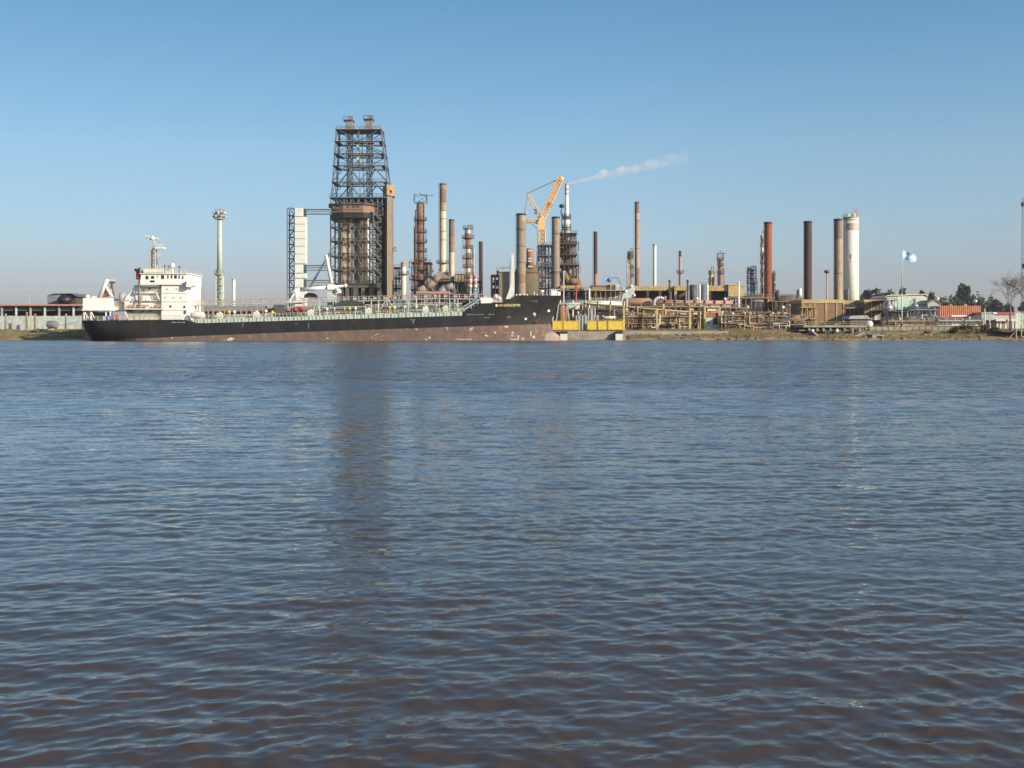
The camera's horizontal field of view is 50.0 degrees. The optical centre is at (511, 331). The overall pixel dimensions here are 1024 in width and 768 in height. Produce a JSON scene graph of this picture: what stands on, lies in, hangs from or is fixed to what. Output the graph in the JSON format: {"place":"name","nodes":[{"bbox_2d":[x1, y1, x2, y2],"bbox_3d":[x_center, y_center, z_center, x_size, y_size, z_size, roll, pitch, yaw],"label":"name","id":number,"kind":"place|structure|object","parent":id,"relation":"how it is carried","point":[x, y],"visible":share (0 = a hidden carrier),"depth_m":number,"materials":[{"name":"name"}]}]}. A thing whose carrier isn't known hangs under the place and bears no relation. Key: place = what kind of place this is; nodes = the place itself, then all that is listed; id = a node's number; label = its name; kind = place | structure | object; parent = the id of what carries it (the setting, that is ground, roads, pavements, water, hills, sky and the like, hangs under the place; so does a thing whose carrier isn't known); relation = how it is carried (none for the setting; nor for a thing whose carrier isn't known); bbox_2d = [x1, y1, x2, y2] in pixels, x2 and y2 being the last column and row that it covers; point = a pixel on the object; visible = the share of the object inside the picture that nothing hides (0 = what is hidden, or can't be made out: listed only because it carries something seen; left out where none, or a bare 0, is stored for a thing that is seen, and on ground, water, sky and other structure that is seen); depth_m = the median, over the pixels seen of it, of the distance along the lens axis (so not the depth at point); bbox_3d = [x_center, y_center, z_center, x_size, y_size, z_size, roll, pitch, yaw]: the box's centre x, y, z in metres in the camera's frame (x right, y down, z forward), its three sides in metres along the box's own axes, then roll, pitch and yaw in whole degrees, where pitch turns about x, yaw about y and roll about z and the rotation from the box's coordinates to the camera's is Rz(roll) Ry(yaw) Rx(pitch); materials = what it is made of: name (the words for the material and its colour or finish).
{"place":"outdoors","nodes":[
{"label":"outdoors","id":0,"kind":"place"},
{"bbox_2d":[47,293,91,303],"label":"gable shed","id":1,"kind":"structure","parent":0,"point":[63,298],"depth_m":385.00,"materials":[{"name":"grey metal"}]},
{"bbox_2d":[309,115,396,304],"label":"coking tower","id":2,"kind":"structure","parent":0,"point":[361,214],"depth_m":451.72,"materials":[{"name":"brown metal"}]},
{"bbox_2d":[491,266,509,302],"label":"boiler house","id":3,"kind":"structure","parent":0,"point":[502,284],"depth_m":432.00,"materials":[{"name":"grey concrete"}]},
{"bbox_2d":[0,340,1023,767],"bbox_3d":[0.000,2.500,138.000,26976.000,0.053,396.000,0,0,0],"label":"water","id":4,"kind":"structure","parent":0,"point":[562,554],"depth_m":12.33,"materials":[{"name":"blue liquid"}]},
{"bbox_2d":[81,236,561,340],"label":"tanker ship","id":5,"kind":"object","parent":4,"relation":"on","point":[157,304],"visible":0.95,"depth_m":302.23,"materials":[{"name":"paint"}]},
{"bbox_2d":[0,330,1023,339],"bbox_3d":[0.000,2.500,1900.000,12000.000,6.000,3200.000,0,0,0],"label":"ground","id":6,"kind":"structure","parent":0,"point":[87,337],"depth_m":328.57,"materials":[{"name":"soil"}]},
{"bbox_2d":[0,329,88,338],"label":"bank grass","id":7,"kind":"structure","parent":6,"relation":"on","point":[68,335],"depth_m":330.56,"materials":[{"name":"green plant"}]},
{"bbox_2d":[0,304,97,329],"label":"long shed","id":8,"kind":"structure","parent":6,"relation":"on","point":[16,316],"depth_m":351.10,"materials":[{"name":"grey metal"}]},
{"bbox_2d":[213,208,226,305],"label":"floodlight tower","id":9,"kind":"structure","parent":6,"relation":"on","point":[219,284],"depth_m":399.31,"materials":[{"name":"grey metal"}]},
{"bbox_2d":[287,208,306,308],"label":"elevator tower","id":10,"kind":"structure","parent":6,"relation":"on","point":[299,230],"depth_m":439.70,"materials":[{"name":"white metal"}]},
{"bbox_2d":[394,264,400,302],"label":"process unit","id":11,"kind":"object","parent":6,"relation":"on","point":[396,278],"visible":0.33,"depth_m":471.93,"materials":[{"name":"grey metal"}]},
{"bbox_2d":[398,262,408,302],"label":"chimney stack","id":12,"kind":"object","parent":6,"relation":"on","point":[403,272],"visible":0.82,"depth_m":439.11,"materials":[{"name":"beige paint"}]},
{"bbox_2d":[409,259,433,302],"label":"process unit","id":13,"kind":"object","parent":6,"relation":"on","point":[428,265],"visible":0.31,"depth_m":461.98,"materials":[{"name":"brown metal"}]},
{"bbox_2d":[413,192,433,302],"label":"process column","id":14,"kind":"structure","parent":6,"relation":"on","point":[419,268],"depth_m":453.49,"materials":[{"name":"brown metal"}]},
{"bbox_2d":[415,274,440,302],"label":"flue duct","id":15,"kind":"object","parent":6,"relation":"on","point":[431,284],"visible":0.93,"depth_m":436.76,"materials":[{"name":"brown metal"}]},
{"bbox_2d":[436,183,448,301],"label":"chimney stack","id":16,"kind":"object","parent":6,"relation":"on","point":[441,262],"visible":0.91,"depth_m":448.89,"materials":[{"name":"grey metal"}]},
{"bbox_2d":[436,268,450,310],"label":"fired heater","id":17,"kind":"object","parent":6,"relation":"on","point":[444,276],"visible":0.34,"depth_m":446.99,"materials":[{"name":"brown metal"}]},
{"bbox_2d":[436,283,453,310],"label":"flue duct","id":18,"kind":"object","parent":6,"relation":"on","point":[445,287],"visible":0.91,"depth_m":431.02,"materials":[{"name":"grey metal"}]},
{"bbox_2d":[448,219,454,307],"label":"chimney stack","id":19,"kind":"object","parent":6,"relation":"on","point":[451,235],"visible":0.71,"depth_m":456.95,"materials":[{"name":"brown metal"}]},
{"bbox_2d":[426,279,482,314],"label":"process unit","id":20,"kind":"object","parent":6,"relation":"on","point":[458,284],"visible":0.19,"depth_m":442.31,"materials":[{"name":"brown metal"}]},
{"bbox_2d":[455,271,464,300],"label":"fired heater","id":21,"kind":"object","parent":6,"relation":"on","point":[458,277],"visible":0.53,"depth_m":452.00,"materials":[{"name":"brown metal"}]},
{"bbox_2d":[462,225,474,315],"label":"process column","id":22,"kind":"structure","parent":6,"relation":"on","point":[467,237],"depth_m":456.83,"materials":[{"name":"silver metal"}]},
{"bbox_2d":[478,241,482,297],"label":"chimney stack","id":23,"kind":"object","parent":6,"relation":"on","point":[480,260],"visible":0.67,"depth_m":479.21,"materials":[{"name":"brown metal"}]},
{"bbox_2d":[515,213,525,294],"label":"chimney stack","id":24,"kind":"object","parent":6,"relation":"on","point":[520,253],"visible":0.84,"depth_m":418.52,"materials":[{"name":"grey concrete"}]},
{"bbox_2d":[514,248,538,294],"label":"round silo","id":25,"kind":"object","parent":6,"relation":"on","point":[532,279],"visible":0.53,"depth_m":431.80,"materials":[{"name":"beige paint"}]},
{"bbox_2d":[524,176,563,294],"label":"tower crane","id":26,"kind":"object","parent":6,"relation":"on","point":[542,220],"visible":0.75,"depth_m":618.39,"materials":[{"name":"orange metal"}]},
{"bbox_2d":[536,243,551,327],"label":"process unit","id":27,"kind":"object","parent":6,"relation":"on","point":[546,266],"visible":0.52,"depth_m":455.49,"materials":[{"name":"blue metal"}]},
{"bbox_2d":[551,216,559,320],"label":"chimney stack","id":28,"kind":"object","parent":6,"relation":"on","point":[555,245],"visible":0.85,"depth_m":418.65,"materials":[{"name":"brown concrete"}]},
{"bbox_2d":[552,303,573,320],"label":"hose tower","id":29,"kind":"structure","parent":6,"relation":"on","point":[562,312],"depth_m":350.65,"materials":[{"name":"brown metal"}]},
{"bbox_2d":[559,184,570,270],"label":"flare stack","id":30,"kind":"object","parent":6,"relation":"on","point":[566,217],"visible":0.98,"depth_m":474.17,"materials":[{"name":"white paint"}]},
{"bbox_2d":[560,230,578,285],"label":"process unit","id":31,"kind":"object","parent":6,"relation":"on","point":[572,256],"visible":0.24,"depth_m":469.99,"materials":[{"name":"grey metal"}]},
{"bbox_2d":[560,262,581,285],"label":"process unit","id":32,"kind":"object","parent":6,"relation":"on","point":[563,266],"visible":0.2,"depth_m":452.08,"materials":[{"name":"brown metal"}]},
{"bbox_2d":[560,270,581,285],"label":"flue duct","id":33,"kind":"object","parent":6,"relation":"on","point":[568,280],"visible":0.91,"depth_m":438.85,"materials":[{"name":"grey metal"}]},
{"bbox_2d":[560,286,583,318],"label":"process shelter","id":34,"kind":"object","parent":6,"relation":"on","point":[573,288],"visible":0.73,"depth_m":412.20,"materials":[{"name":"yellow paint"}]},
{"bbox_2d":[561,287,591,308],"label":"process unit","id":35,"kind":"object","parent":6,"relation":"on","point":[570,294],"visible":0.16,"depth_m":406.76,"materials":[{"name":"grey metal"}]},
{"bbox_2d":[559,299,624,308],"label":"pipe rack","id":36,"kind":"object","parent":6,"relation":"on","point":[620,303],"visible":0.5,"depth_m":362.12,"materials":[{"name":"silver metal"}]},
{"bbox_2d":[592,231,597,305],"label":"chimney stack","id":37,"kind":"object","parent":6,"relation":"on","point":[595,257],"visible":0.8,"depth_m":449.37,"materials":[{"name":"brown metal"}]},
{"bbox_2d":[566,306,627,329],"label":"process unit","id":38,"kind":"object","parent":6,"relation":"on","point":[599,312],"visible":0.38,"depth_m":355.93,"materials":[{"name":"beige metal"}]},
{"bbox_2d":[581,287,624,313],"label":"process unit","id":39,"kind":"object","parent":6,"relation":"on","point":[605,291],"visible":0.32,"depth_m":401.87,"materials":[{"name":"beige metal"}]},
{"bbox_2d":[590,285,609,296],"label":"building","id":40,"kind":"structure","parent":39,"relation":"on","point":[595,287],"depth_m":410.00,"materials":[{"name":"beige"}]},
{"bbox_2d":[621,285,634,299],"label":"vent hood","id":41,"kind":"object","parent":6,"relation":"on","point":[628,292],"visible":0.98,"depth_m":392.00,"materials":[{"name":"beige paint"}]},
{"bbox_2d":[627,248,633,286],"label":"process column","id":42,"kind":"structure","parent":6,"relation":"on","point":[629,267],"depth_m":454.19,"materials":[{"name":"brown metal"}]},
{"bbox_2d":[634,202,638,285],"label":"chimney stack","id":43,"kind":"object","parent":6,"relation":"on","point":[636,229],"visible":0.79,"depth_m":469.14,"materials":[{"name":"brown metal"}]},
{"bbox_2d":[581,302,692,328],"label":"pipe rack","id":44,"kind":"object","parent":6,"relation":"on","point":[636,308],"visible":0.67,"depth_m":352.38,"materials":[{"name":"metal"}]},
{"bbox_2d":[623,298,650,305],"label":"horizontal tank","id":45,"kind":"object","parent":6,"relation":"on","point":[639,300],"visible":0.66,"depth_m":386.68,"materials":[{"name":"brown metal"}]},
{"bbox_2d":[622,313,659,329],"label":"process unit","id":46,"kind":"object","parent":6,"relation":"on","point":[644,321],"visible":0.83,"depth_m":344.83,"materials":[{"name":"beige metal"}]},
{"bbox_2d":[628,286,673,319],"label":"process shelter","id":47,"kind":"object","parent":6,"relation":"on","point":[651,292],"visible":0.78,"depth_m":406.21,"materials":[{"name":"yellow paint"}]},
{"bbox_2d":[653,244,655,285],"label":"chimney stack","id":48,"kind":"object","parent":6,"relation":"on","point":[654,264],"visible":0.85,"depth_m":469.29,"materials":[{"name":"white paint"}]},
{"bbox_2d":[618,303,705,329],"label":"process unit","id":49,"kind":"object","parent":6,"relation":"on","point":[688,306],"visible":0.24,"depth_m":382.42,"materials":[{"name":"beige metal"}]},
{"bbox_2d":[655,313,693,328],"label":"process unit","id":50,"kind":"object","parent":6,"relation":"on","point":[669,318],"visible":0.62,"depth_m":345.60,"materials":[{"name":"beige metal"}]},
{"bbox_2d":[630,310,722,328],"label":"pipe rack","id":51,"kind":"object","parent":6,"relation":"on","point":[698,313],"visible":0.34,"depth_m":368.19,"materials":[{"name":"brown metal"}]},
{"bbox_2d":[671,286,686,315],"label":"process shelter","id":52,"kind":"object","parent":6,"relation":"on","point":[678,292],"visible":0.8,"depth_m":411.20,"materials":[{"name":"yellow paint"}]},
{"bbox_2d":[628,303,733,327],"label":"pipe rack","id":53,"kind":"object","parent":6,"relation":"on","point":[683,305],"visible":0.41,"depth_m":385.30,"materials":[{"name":"brown metal"}]},
{"bbox_2d":[633,300,735,314],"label":"pipe rack","id":54,"kind":"object","parent":6,"relation":"on","point":[691,302],"visible":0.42,"depth_m":395.24,"materials":[{"name":"pink metal"}]},
{"bbox_2d":[689,285,696,327],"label":"storage tank","id":55,"kind":"object","parent":6,"relation":"on","point":[692,292],"visible":0.49,"depth_m":402.78,"materials":[{"name":"grey metal"}]},
{"bbox_2d":[701,307,721,329],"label":"kiosk","id":56,"kind":"object","parent":6,"relation":"on","point":[709,320],"visible":0.77,"depth_m":347.30,"materials":[{"name":"yellow paint"}]},
{"bbox_2d":[708,286,727,327],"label":"process shelter","id":57,"kind":"object","parent":6,"relation":"on","point":[717,293],"visible":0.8,"depth_m":404.72,"materials":[{"name":"yellow paint"}]},
{"bbox_2d":[722,284,737,296],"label":"building","id":58,"kind":"structure","parent":57,"relation":"on","point":[732,291],"depth_m":403.00,"materials":[{"name":"yellow paint"}]},
{"bbox_2d":[717,250,726,285],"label":"process column","id":59,"kind":"structure","parent":6,"relation":"on","point":[720,265],"depth_m":479.21,"materials":[{"name":"brown metal"}]},
{"bbox_2d":[699,304,748,328],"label":"process unit","id":60,"kind":"object","parent":6,"relation":"on","point":[738,308],"visible":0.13,"depth_m":381.97,"materials":[{"name":"beige metal"}]},
{"bbox_2d":[720,311,751,329],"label":"process unit","id":61,"kind":"object","parent":6,"relation":"on","point":[733,320],"visible":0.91,"depth_m":342.89,"materials":[{"name":"beige metal"}]},
{"bbox_2d":[728,295,774,314],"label":"process unit","id":62,"kind":"object","parent":6,"relation":"on","point":[754,298],"visible":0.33,"depth_m":421.44,"materials":[{"name":"beige metal"}]},
{"bbox_2d":[746,266,757,310],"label":"process column","id":63,"kind":"structure","parent":6,"relation":"on","point":[753,283],"depth_m":439.20,"materials":[{"name":"silver metal"}]},
{"bbox_2d":[760,231,762,306],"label":"process column","id":64,"kind":"structure","parent":6,"relation":"on","point":[761,258],"depth_m":439.51,"materials":[{"name":"brown metal"}]},
{"bbox_2d":[743,312,789,329],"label":"process unit","id":65,"kind":"object","parent":6,"relation":"on","point":[757,321],"visible":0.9,"depth_m":342.67,"materials":[{"name":"beige metal"}]},
{"bbox_2d":[763,222,771,311],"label":"chimney stack","id":66,"kind":"object","parent":6,"relation":"on","point":[767,259],"visible":0.86,"depth_m":423.82,"materials":[{"name":"red paint"}]},
{"bbox_2d":[766,298,803,326],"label":"process unit","id":67,"kind":"object","parent":6,"relation":"on","point":[784,303],"visible":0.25,"depth_m":414.99,"materials":[{"name":"brown metal"}]},
{"bbox_2d":[776,294,801,314],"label":"storage tank","id":68,"kind":"object","parent":6,"relation":"on","point":[786,296],"visible":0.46,"depth_m":468.96,"materials":[{"name":"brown metal"}]},
{"bbox_2d":[782,315,805,328],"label":"process unit","id":69,"kind":"object","parent":6,"relation":"on","point":[797,320],"visible":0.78,"depth_m":343.55,"materials":[{"name":"beige metal"}]},
{"bbox_2d":[803,221,811,299],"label":"chimney stack","id":70,"kind":"object","parent":6,"relation":"on","point":[807,260],"visible":0.79,"depth_m":423.78,"materials":[{"name":"black paint"}]},
{"bbox_2d":[798,304,819,324],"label":"process unit","id":71,"kind":"object","parent":6,"relation":"on","point":[808,311],"visible":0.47,"depth_m":387.92,"materials":[{"name":"yellow paint"}]},
{"bbox_2d":[790,300,844,324],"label":"building","id":72,"kind":"structure","parent":6,"relation":"on","point":[830,311],"depth_m":392.00,"materials":[{"name":"beige metal"}]},
{"bbox_2d":[625,328,1023,338],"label":"bank grass","id":73,"kind":"structure","parent":6,"relation":"on","point":[764,334],"depth_m":330.40,"materials":[{"name":"green plant"}]},
{"bbox_2d":[627,331,1023,339],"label":"bank rubble","id":74,"kind":"object","parent":6,"relation":"on","point":[846,334],"visible":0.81,"depth_m":327.04,"materials":[{"name":"stone"}]},
{"bbox_2d":[792,322,866,336],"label":"water intake","id":75,"kind":"object","parent":6,"relation":"on","point":[835,329],"visible":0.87,"depth_m":331.35,"materials":[{"name":"concrete"}]},
{"bbox_2d":[833,219,842,299],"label":"chimney stack","id":76,"kind":"object","parent":6,"relation":"on","point":[837,259],"visible":0.81,"depth_m":418.79,"materials":[{"name":"beige paint"}]},
{"bbox_2d":[843,210,859,299],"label":"white silo","id":77,"kind":"object","parent":6,"relation":"on","point":[851,256],"visible":0.84,"depth_m":422.60,"materials":[{"name":"metal"}]},
{"bbox_2d":[844,304,862,319],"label":"process unit","id":78,"kind":"object","parent":6,"relation":"on","point":[850,308],"visible":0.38,"depth_m":391.95,"materials":[{"name":"beige metal"}]},
{"bbox_2d":[842,315,869,329],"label":"lean to shed","id":79,"kind":"object","parent":6,"relation":"on","point":[857,319],"visible":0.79,"depth_m":366.60,"materials":[{"name":"grey metal"}]},
{"bbox_2d":[871,298,896,326],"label":"process unit","id":80,"kind":"object","parent":6,"relation":"on","point":[881,310],"visible":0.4,"depth_m":383.94,"materials":[{"name":"grey metal"}]},
{"bbox_2d":[883,299,892,324],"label":"silver vessel","id":81,"kind":"object","parent":6,"relation":"on","point":[888,307],"visible":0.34,"depth_m":371.13,"materials":[{"name":"grey metal"}]},
{"bbox_2d":[880,308,911,322],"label":"process unit","id":82,"kind":"object","parent":6,"relation":"on","point":[895,315],"visible":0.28,"depth_m":365.92,"materials":[{"name":"green paint"}]},
{"bbox_2d":[871,294,927,319],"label":"pale green shed","id":83,"kind":"structure","parent":6,"relation":"on","point":[907,299],"depth_m":395.00,"materials":[{"name":"beige paint"}]},
{"bbox_2d":[879,317,937,326],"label":"process unit","id":84,"kind":"object","parent":6,"relation":"on","point":[915,323],"visible":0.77,"depth_m":345.71,"materials":[{"name":"beige metal"}]},
{"bbox_2d":[901,248,916,326],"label":"flagpole","id":85,"kind":"object","parent":6,"relation":"on","point":[908,256],"visible":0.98,"depth_m":342.93,"materials":[{"name":"metal"}]},
{"bbox_2d":[868,326,952,330],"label":"parapet","id":86,"kind":"structure","parent":6,"relation":"on","point":[895,328],"depth_m":341.00,"materials":[{"name":"concrete"}]},
{"bbox_2d":[897,306,939,322],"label":"process unit","id":87,"kind":"object","parent":6,"relation":"on","point":[922,315],"visible":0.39,"depth_m":365.96,"materials":[{"name":"grey metal"}]},
{"bbox_2d":[863,291,993,311],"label":"distant wood","id":88,"kind":"object","parent":6,"relation":"on","point":[979,302],"visible":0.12,"depth_m":706.54,"materials":[{"name":"green plant"}]},
{"bbox_2d":[917,300,940,317],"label":"grey gable shed","id":89,"kind":"structure","parent":6,"relation":"on","point":[926,304],"depth_m":385.00,"materials":[{"name":"metal"}]},
{"bbox_2d":[932,304,980,326],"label":"orange building","id":90,"kind":"structure","parent":6,"relation":"on","point":[951,311],"depth_m":378.00,"materials":[{"name":"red metal"}]},
{"bbox_2d":[934,317,982,329],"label":"process unit","id":91,"kind":"object","parent":6,"relation":"on","point":[945,322],"visible":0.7,"depth_m":355.51,"materials":[{"name":"grey metal"}]},
{"bbox_2d":[953,282,970,304],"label":"tree","id":92,"kind":"object","parent":6,"relation":"on","point":[963,292],"visible":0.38,"depth_m":756.94,"materials":[{"name":"green plant"}]},
{"bbox_2d":[974,312,1015,329],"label":"red striped shed","id":93,"kind":"structure","parent":6,"relation":"on","point":[999,319],"depth_m":372.00,"materials":[{"name":"grey metal"}]},
{"bbox_2d":[990,299,1004,311],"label":"tree","id":94,"kind":"object","parent":6,"relation":"on","point":[996,305],"visible":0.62,"depth_m":698.45,"materials":[{"name":"green plant"}]},
{"bbox_2d":[988,326,1023,338],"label":"wooden jetty","id":95,"kind":"object","parent":6,"relation":"on","point":[1016,332],"visible":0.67,"depth_m":326.70,"materials":[{"name":"brown wood"}]},
{"bbox_2d":[1011,312,1023,328],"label":"shed","id":96,"kind":"structure","parent":95,"relation":"on","point":[1018,324],"depth_m":376.00,"materials":[{"name":"grey metal"}]},
{"bbox_2d":[989,271,1023,330],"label":"bare tree","id":97,"kind":"object","parent":6,"relation":"on","point":[1008,293],"visible":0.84,"depth_m":338.01,"materials":[{"name":"brown plant"}]},
{"bbox_2d":[0,0,1023,320],"label":"sky","id":98,"kind":"structure","parent":0,"point":[123,122],"materials":[{"name":"blue"}]},
{"bbox_2d":[558,331,727,339],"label":"quay","id":99,"kind":"structure","parent":0,"point":[592,335],"depth_m":325.50,"materials":[{"name":"concrete"}]},
{"bbox_2d":[563,321,578,330],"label":"yellow box","id":100,"kind":"object","parent":99,"relation":"on","point":[570,325],"visible":0.92,"depth_m":340.00,"materials":[{"name":"paint"}]},
{"bbox_2d":[608,321,622,330],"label":"yellow box","id":101,"kind":"object","parent":99,"relation":"on","point":[615,325],"visible":0.91,"depth_m":340.00,"materials":[{"name":"paint"}]},
{"bbox_2d":[857,300,882,326],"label":"building","id":102,"kind":"structure","parent":0,"point":[866,309],"depth_m":390.00,"materials":[{"name":"brown metal"}]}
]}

